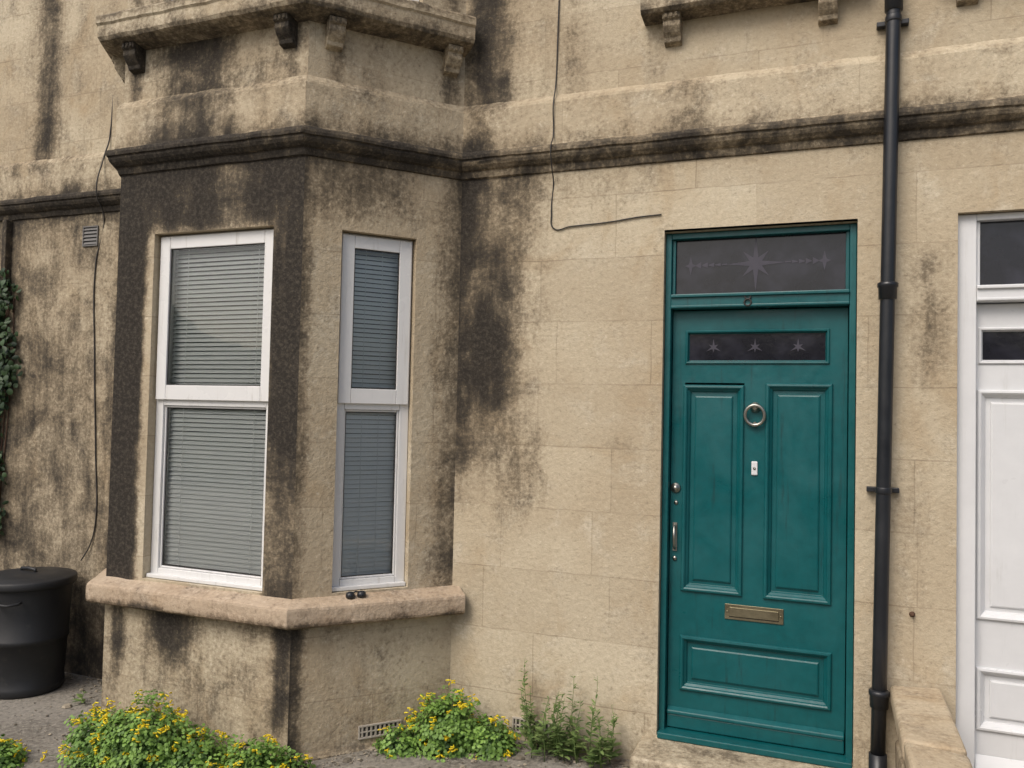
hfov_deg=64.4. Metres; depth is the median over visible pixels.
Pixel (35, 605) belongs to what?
dustbin
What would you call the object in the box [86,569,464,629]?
bay sill
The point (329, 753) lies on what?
bay plinth
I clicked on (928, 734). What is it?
dwarf boundary wall
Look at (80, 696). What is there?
tall weeds
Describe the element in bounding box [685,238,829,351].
etched stars
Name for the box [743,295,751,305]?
door number
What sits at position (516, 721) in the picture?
air brick
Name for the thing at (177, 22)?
window sills
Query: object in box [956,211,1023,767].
frame
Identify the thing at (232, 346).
room lining
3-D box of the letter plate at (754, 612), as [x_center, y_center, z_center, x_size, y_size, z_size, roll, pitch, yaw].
[1.114,1.060,3.745,0.260,0.070,0.012,1,-2,21]
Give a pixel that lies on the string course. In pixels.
(976, 88)
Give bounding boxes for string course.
[0,36,1023,221]
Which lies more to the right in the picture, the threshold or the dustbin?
the threshold
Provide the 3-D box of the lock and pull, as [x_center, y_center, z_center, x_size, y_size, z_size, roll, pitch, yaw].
[0.774,0.657,3.873,0.050,0.371,0.049,1,-2,21]
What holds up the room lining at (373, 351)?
attached to the walls at (534, 444)
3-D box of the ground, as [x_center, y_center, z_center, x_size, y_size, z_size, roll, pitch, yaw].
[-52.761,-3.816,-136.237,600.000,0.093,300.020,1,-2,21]
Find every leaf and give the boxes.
[667,307,847,731]
[975,303,1023,760]
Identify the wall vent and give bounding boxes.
[82,225,98,246]
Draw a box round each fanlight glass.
[676,232,849,293]
[980,220,1023,284]
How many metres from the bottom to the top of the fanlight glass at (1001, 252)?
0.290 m
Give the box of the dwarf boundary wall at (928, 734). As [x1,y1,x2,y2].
[890,686,972,767]
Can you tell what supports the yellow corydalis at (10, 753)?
on the ground
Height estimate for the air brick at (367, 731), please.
0.065 m
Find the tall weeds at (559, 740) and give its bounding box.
[515,661,622,767]
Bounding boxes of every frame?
[146,228,273,590]
[332,232,412,591]
[658,223,856,759]
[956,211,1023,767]
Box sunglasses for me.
[346,590,365,598]
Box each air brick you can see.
[358,719,401,739]
[512,716,552,737]
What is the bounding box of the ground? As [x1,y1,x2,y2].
[0,672,629,767]
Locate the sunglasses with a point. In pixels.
(351, 594)
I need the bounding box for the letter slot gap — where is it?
[729,616,778,621]
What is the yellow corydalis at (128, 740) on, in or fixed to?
on the ground
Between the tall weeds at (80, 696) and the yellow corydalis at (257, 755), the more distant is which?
the tall weeds at (80, 696)
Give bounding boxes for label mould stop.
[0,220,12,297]
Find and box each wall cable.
[80,98,112,560]
[550,0,661,230]
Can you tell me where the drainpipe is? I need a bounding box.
[866,0,908,767]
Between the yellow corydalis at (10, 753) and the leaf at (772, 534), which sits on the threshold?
the leaf at (772, 534)
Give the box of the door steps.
[630,736,833,767]
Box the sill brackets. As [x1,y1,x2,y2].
[112,0,978,83]
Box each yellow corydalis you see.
[0,734,30,767]
[40,689,240,767]
[219,734,315,767]
[372,679,520,762]
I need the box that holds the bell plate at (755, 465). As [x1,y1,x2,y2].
[751,461,757,474]
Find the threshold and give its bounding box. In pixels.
[657,725,851,767]
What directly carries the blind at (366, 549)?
attached to the frame at (367, 400)
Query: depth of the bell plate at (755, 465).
3.77 m
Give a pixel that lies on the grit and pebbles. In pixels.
(626, 764)
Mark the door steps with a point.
(650, 752)
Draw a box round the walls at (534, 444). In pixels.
[0,0,1023,767]
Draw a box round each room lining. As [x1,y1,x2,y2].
[168,245,265,574]
[208,248,253,549]
[343,250,397,560]
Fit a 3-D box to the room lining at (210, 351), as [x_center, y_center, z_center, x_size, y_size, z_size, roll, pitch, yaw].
[-1.389,0.126,4.430,0.750,1.804,0.540,1,-2,21]
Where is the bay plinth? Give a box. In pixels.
[94,724,399,763]
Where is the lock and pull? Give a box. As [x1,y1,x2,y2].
[670,483,680,559]
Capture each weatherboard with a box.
[667,705,843,753]
[975,754,1023,767]
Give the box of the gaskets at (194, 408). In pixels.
[162,243,265,576]
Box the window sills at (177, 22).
[96,0,817,59]
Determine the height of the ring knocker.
0.115 m
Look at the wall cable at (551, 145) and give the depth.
4.07 m
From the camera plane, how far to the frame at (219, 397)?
4.17 m
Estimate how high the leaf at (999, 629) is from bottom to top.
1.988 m
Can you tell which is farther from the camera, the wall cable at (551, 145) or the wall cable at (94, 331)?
the wall cable at (94, 331)
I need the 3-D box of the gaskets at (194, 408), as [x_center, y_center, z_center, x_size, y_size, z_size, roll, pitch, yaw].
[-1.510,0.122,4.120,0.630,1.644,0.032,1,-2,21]
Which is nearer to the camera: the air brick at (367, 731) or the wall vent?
the air brick at (367, 731)
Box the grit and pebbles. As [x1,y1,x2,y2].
[0,672,629,767]
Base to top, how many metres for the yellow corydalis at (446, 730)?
0.372 m
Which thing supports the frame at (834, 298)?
attached to the walls at (534, 444)
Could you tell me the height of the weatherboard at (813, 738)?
0.094 m
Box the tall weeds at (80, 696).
[72,690,101,703]
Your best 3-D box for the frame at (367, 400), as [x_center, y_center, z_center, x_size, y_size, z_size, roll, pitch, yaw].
[-0.711,0.136,4.105,0.383,1.766,0.100,2,-2,-27]
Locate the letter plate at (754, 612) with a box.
[725,603,783,624]
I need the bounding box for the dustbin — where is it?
[0,566,77,699]
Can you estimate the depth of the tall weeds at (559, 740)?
3.82 m
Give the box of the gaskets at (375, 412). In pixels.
[341,248,399,576]
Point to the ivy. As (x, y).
(8, 369)
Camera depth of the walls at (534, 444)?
4.02 m
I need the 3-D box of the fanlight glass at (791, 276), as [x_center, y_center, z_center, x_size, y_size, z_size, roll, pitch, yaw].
[1.148,-0.558,3.793,0.790,0.280,0.001,1,-2,21]
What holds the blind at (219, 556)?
attached to the frame at (219, 397)
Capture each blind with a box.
[165,245,265,574]
[342,251,397,575]
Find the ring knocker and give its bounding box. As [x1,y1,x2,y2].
[743,402,765,426]
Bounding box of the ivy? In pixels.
[0,268,22,535]
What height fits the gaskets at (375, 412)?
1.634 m
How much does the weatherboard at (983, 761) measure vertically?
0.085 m

